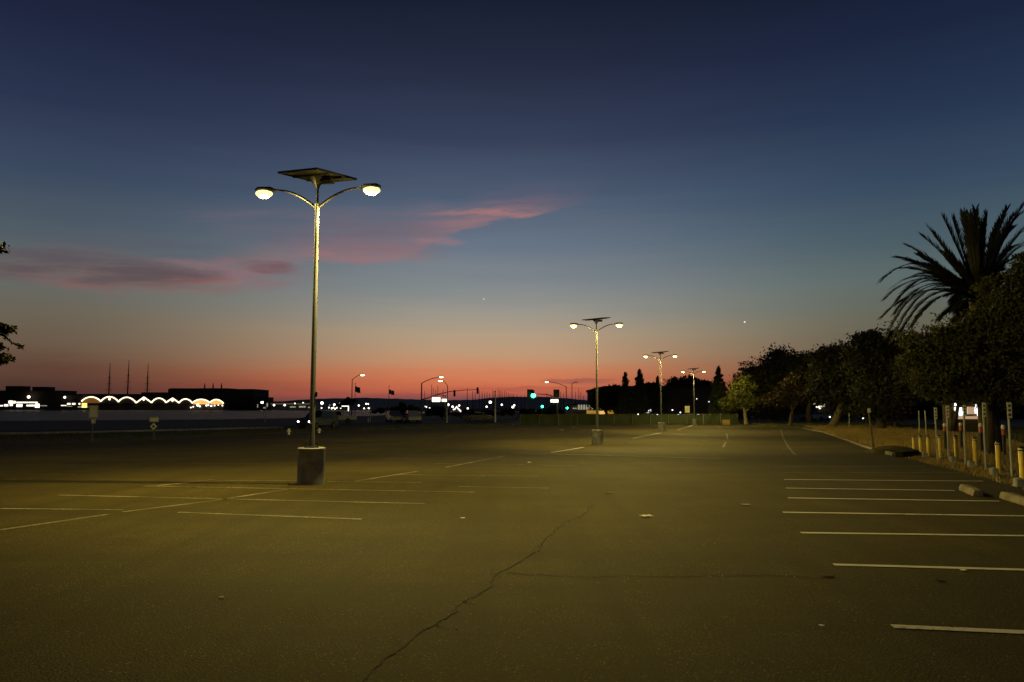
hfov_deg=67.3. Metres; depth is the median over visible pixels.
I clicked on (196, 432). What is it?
verge grass
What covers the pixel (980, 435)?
delineator post
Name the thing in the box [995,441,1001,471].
yellow bollard
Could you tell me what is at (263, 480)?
painted line
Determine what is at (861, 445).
verge kerb
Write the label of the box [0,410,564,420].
water
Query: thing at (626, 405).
conifer tree
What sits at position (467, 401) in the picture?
sailboat
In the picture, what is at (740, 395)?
leaning tree
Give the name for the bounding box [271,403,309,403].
window
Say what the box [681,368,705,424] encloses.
solar street lamp
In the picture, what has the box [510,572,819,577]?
crack
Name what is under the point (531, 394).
traffic signal
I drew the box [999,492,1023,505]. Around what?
wheel stop
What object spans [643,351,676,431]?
solar street lamp
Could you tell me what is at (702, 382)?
round tree
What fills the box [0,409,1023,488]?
ground
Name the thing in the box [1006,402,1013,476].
parking sign
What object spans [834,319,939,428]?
broad tree
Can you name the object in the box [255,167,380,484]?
solar street lamp
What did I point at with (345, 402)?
dark bush
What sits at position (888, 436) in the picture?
dry grass
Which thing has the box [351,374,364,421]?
street light
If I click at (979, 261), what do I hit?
palm tree
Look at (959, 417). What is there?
window
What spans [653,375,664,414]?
conifer tree
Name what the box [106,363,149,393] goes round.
tall ship
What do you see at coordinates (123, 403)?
scalloped pier hall
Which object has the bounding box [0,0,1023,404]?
sky
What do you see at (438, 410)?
dark bush
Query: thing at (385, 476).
painted line
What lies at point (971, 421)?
lit house
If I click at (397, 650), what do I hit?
crack
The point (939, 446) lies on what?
yellow bollard
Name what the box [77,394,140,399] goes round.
dockside hall
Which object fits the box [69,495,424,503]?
painted line
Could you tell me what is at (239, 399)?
hall
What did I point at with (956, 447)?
yellow bollard
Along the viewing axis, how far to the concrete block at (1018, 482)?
15.79 m
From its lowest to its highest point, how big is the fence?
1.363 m
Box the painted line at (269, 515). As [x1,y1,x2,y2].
[177,512,359,518]
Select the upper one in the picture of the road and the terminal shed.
the terminal shed
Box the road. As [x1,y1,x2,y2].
[0,421,513,431]
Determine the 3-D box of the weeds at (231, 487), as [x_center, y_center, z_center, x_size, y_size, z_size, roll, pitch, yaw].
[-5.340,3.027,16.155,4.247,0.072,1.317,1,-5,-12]
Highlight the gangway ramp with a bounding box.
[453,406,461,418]
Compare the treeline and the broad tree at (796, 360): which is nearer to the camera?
the broad tree at (796, 360)
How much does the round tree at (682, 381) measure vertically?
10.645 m
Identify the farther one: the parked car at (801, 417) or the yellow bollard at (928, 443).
the parked car at (801, 417)
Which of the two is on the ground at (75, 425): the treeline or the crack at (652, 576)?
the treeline
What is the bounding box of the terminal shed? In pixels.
[271,401,320,409]
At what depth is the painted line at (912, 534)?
9.77 m
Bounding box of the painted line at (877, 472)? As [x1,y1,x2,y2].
[784,472,970,472]
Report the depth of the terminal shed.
916.88 m
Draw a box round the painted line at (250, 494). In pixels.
[211,488,292,500]
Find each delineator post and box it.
[943,423,946,448]
[959,422,962,447]
[978,423,982,451]
[1001,425,1005,456]
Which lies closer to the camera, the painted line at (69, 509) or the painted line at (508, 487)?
the painted line at (69, 509)
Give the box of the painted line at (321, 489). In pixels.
[160,486,457,491]
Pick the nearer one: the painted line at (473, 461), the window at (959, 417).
the painted line at (473, 461)
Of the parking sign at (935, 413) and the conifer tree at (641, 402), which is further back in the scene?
the conifer tree at (641, 402)
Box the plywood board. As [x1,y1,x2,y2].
[722,420,729,424]
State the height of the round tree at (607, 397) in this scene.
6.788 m
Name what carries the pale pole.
on the road
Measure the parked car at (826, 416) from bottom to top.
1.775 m
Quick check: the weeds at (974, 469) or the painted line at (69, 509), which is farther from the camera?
the weeds at (974, 469)
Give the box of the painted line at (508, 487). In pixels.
[458,486,533,487]
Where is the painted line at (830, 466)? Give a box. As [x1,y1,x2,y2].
[811,466,850,466]
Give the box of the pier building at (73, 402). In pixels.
[61,395,93,409]
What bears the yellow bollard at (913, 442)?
on the ground at (75, 425)
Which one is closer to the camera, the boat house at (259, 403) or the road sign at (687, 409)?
the road sign at (687, 409)
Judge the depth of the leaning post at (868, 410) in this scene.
35.85 m
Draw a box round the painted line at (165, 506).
[121,501,209,511]
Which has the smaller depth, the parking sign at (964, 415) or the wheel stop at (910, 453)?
the parking sign at (964, 415)
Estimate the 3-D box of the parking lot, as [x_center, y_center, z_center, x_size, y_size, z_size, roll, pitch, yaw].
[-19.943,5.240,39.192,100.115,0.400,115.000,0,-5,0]
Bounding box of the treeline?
[731,396,1023,418]
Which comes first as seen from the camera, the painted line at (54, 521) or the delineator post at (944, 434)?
the painted line at (54, 521)
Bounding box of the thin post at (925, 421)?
[924,410,926,434]
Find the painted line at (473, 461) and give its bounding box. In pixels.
[448,456,502,466]
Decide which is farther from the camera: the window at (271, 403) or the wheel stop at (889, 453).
the window at (271, 403)
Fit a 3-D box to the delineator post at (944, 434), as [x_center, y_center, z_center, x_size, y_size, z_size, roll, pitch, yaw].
[18.623,4.179,33.072,0.144,1.289,0.144,0,-5,0]
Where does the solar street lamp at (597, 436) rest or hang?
on the ground at (75, 425)
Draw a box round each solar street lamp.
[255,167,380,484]
[570,317,622,444]
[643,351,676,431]
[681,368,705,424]
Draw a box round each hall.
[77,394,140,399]
[81,396,228,409]
[141,392,171,399]
[168,388,268,409]
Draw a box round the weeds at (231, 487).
[152,480,356,487]
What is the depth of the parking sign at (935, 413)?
24.87 m
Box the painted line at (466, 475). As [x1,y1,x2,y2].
[393,474,492,475]
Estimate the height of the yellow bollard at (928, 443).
0.824 m
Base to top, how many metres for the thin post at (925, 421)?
1.822 m
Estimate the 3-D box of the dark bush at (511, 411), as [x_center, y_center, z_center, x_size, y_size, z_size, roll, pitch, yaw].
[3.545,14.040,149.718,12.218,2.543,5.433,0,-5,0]
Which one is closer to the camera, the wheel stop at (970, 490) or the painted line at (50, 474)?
the wheel stop at (970, 490)
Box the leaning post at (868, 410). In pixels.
[867,408,873,447]
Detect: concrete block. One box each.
[949,456,955,461]
[967,460,974,467]
[989,467,998,475]
[1013,477,1023,487]
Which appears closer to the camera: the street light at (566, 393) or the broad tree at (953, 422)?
the broad tree at (953, 422)
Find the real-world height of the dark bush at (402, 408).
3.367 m
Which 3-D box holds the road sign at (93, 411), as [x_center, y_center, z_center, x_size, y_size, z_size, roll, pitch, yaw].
[-23.535,4.698,43.229,0.518,2.184,0.105,0,-5,0]
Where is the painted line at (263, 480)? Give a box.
[230,480,296,480]
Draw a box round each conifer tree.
[614,371,636,414]
[630,369,651,414]
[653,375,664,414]
[707,366,734,414]
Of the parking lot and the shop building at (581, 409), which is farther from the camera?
the shop building at (581, 409)
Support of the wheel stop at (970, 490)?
on the parking lot
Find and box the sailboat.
[461,388,469,410]
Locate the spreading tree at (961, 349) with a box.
[890,251,1023,454]
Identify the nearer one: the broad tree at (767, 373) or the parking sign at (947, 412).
the parking sign at (947, 412)
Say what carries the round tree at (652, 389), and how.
on the ground at (75, 425)
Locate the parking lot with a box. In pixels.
[0,424,1023,681]
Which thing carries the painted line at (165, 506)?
on the parking lot
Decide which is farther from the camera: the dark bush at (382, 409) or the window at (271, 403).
the window at (271, 403)
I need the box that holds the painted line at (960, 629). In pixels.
[890,624,1023,633]
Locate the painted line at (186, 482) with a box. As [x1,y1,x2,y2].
[157,479,214,485]
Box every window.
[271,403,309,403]
[958,416,977,418]
[967,407,974,413]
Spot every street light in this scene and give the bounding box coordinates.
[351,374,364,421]
[438,380,447,420]
[545,381,566,413]
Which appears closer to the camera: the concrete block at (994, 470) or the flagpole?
the concrete block at (994, 470)
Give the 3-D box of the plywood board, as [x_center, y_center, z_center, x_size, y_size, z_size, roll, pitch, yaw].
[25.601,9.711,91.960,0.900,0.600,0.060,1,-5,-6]
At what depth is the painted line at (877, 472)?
19.40 m
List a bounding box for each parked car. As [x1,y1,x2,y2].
[335,411,356,422]
[385,410,402,421]
[405,410,420,422]
[462,412,491,421]
[779,412,805,420]
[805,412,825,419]
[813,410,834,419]
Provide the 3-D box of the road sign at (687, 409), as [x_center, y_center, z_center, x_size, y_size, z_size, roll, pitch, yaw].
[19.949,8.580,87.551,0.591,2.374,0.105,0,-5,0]
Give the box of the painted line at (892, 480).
[784,479,936,480]
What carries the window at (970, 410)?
in the lit house at (971, 421)
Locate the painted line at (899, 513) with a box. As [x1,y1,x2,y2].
[783,512,1023,515]
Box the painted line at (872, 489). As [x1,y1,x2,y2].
[803,488,954,490]
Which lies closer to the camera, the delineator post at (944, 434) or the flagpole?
the delineator post at (944, 434)
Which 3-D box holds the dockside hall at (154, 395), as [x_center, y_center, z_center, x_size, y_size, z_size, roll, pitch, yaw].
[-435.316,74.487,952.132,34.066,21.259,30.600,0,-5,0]
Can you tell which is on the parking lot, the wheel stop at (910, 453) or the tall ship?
the wheel stop at (910, 453)
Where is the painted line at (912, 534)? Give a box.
[801,532,1023,535]
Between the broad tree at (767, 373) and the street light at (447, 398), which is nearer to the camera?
the broad tree at (767, 373)
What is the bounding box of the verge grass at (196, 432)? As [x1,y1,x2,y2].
[0,423,517,442]
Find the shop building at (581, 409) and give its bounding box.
[565,404,615,414]
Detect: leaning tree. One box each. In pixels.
[718,373,760,423]
[797,339,872,426]
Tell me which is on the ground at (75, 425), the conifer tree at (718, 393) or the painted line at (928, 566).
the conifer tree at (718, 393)
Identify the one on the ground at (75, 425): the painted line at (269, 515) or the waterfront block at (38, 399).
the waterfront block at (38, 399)
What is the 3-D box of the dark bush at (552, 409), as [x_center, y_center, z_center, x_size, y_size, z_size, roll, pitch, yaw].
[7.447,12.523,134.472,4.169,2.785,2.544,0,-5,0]
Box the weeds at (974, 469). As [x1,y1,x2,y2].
[905,455,1023,489]
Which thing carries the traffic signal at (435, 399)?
on the ground at (75, 425)
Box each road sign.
[89,405,97,442]
[149,417,158,439]
[685,406,689,425]
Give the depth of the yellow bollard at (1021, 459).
16.40 m
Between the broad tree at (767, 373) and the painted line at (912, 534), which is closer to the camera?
the painted line at (912, 534)
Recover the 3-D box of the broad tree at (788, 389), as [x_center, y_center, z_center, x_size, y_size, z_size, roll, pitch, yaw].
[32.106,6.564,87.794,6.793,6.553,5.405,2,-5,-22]
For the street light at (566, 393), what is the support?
on the ground at (75, 425)
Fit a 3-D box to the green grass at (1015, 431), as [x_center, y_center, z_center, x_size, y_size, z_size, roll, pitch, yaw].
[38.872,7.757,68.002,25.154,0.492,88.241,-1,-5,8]
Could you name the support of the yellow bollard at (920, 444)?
on the ground at (75, 425)
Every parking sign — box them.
[934,408,938,459]
[946,406,948,459]
[963,405,966,464]
[982,403,986,466]
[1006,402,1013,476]
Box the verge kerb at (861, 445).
[802,428,872,448]
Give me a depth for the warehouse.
164.48 m
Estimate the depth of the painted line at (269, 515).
11.50 m
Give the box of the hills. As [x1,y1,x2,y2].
[292,397,586,408]
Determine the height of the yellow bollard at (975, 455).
0.894 m
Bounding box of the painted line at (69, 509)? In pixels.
[0,508,123,509]
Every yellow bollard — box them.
[912,436,915,448]
[919,435,922,452]
[926,435,929,455]
[937,435,941,457]
[953,435,958,460]
[972,437,977,465]
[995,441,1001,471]
[1018,446,1023,479]
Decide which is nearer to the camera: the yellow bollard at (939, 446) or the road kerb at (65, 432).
the yellow bollard at (939, 446)
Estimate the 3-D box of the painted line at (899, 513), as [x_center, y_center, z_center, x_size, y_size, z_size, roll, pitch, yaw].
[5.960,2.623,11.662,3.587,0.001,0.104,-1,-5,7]
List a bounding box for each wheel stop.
[885,451,894,454]
[895,450,920,456]
[959,484,982,495]
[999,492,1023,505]
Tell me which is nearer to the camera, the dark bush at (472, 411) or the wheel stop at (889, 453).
the wheel stop at (889, 453)
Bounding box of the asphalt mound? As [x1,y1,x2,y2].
[864,445,921,454]
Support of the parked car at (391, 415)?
on the road
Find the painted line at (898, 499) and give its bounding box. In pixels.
[788,497,983,500]
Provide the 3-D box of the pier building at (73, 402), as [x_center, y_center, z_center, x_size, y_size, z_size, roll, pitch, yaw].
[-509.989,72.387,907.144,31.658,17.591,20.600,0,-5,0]
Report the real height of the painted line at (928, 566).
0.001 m
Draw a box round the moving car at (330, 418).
[296,410,338,428]
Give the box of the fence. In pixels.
[520,414,737,425]
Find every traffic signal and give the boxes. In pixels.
[421,376,478,420]
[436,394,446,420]
[527,389,558,413]
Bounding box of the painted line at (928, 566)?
[832,563,1023,569]
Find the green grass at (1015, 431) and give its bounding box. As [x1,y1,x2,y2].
[751,421,1023,442]
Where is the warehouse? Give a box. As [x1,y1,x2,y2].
[586,386,712,414]
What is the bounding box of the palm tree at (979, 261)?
[877,202,1023,451]
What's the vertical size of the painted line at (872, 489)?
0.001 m
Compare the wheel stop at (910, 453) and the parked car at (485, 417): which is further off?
the parked car at (485, 417)
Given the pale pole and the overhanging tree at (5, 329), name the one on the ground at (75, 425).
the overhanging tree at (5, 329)
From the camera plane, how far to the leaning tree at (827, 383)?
79.43 m
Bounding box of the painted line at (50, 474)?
[25,474,75,474]
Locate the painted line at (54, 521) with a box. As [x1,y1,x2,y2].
[0,514,109,529]
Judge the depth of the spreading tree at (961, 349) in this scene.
29.31 m
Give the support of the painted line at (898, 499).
on the parking lot
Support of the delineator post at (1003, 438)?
on the ground at (75, 425)
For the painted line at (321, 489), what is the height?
0.001 m
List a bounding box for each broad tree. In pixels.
[724,342,822,422]
[758,370,812,425]
[776,350,831,422]
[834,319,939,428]
[888,324,1023,431]
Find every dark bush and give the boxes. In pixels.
[335,397,358,409]
[369,404,420,413]
[396,402,407,412]
[424,405,452,418]
[451,408,506,417]
[500,408,560,418]
[543,405,565,413]
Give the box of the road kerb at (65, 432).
[0,426,282,434]
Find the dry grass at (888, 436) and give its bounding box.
[804,424,1023,472]
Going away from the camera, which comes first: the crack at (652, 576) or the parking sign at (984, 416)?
the crack at (652, 576)
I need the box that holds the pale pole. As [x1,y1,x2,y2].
[495,391,495,421]
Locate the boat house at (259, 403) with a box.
[254,397,273,409]
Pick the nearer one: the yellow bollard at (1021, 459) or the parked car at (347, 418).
the yellow bollard at (1021, 459)
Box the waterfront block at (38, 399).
[0,390,76,409]
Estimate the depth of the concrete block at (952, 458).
24.23 m
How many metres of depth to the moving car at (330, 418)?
75.10 m
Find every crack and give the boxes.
[361,504,591,681]
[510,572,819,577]
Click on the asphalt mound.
(883, 449)
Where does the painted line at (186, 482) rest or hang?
on the parking lot
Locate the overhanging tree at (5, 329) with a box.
[0,241,24,365]
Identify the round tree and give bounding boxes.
[587,384,631,414]
[632,381,668,413]
[663,374,699,385]
[692,379,712,385]
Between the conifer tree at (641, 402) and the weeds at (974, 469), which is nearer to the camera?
the weeds at (974, 469)
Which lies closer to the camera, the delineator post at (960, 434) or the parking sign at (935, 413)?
the parking sign at (935, 413)
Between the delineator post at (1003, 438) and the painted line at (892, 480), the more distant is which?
the delineator post at (1003, 438)
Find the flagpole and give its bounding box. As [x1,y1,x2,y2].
[354,383,359,420]
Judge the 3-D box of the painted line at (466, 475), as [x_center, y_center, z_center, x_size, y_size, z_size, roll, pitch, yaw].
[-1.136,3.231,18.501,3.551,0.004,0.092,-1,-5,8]
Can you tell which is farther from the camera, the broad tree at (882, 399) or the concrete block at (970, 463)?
the broad tree at (882, 399)
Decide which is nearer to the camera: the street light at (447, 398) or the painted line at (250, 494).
the painted line at (250, 494)
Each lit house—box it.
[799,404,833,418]
[937,399,977,432]
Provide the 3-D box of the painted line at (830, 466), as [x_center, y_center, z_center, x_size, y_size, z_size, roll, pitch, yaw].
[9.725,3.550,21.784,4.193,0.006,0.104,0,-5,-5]
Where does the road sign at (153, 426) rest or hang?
on the ground at (75, 425)
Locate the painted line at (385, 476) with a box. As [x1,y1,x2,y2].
[356,471,418,480]

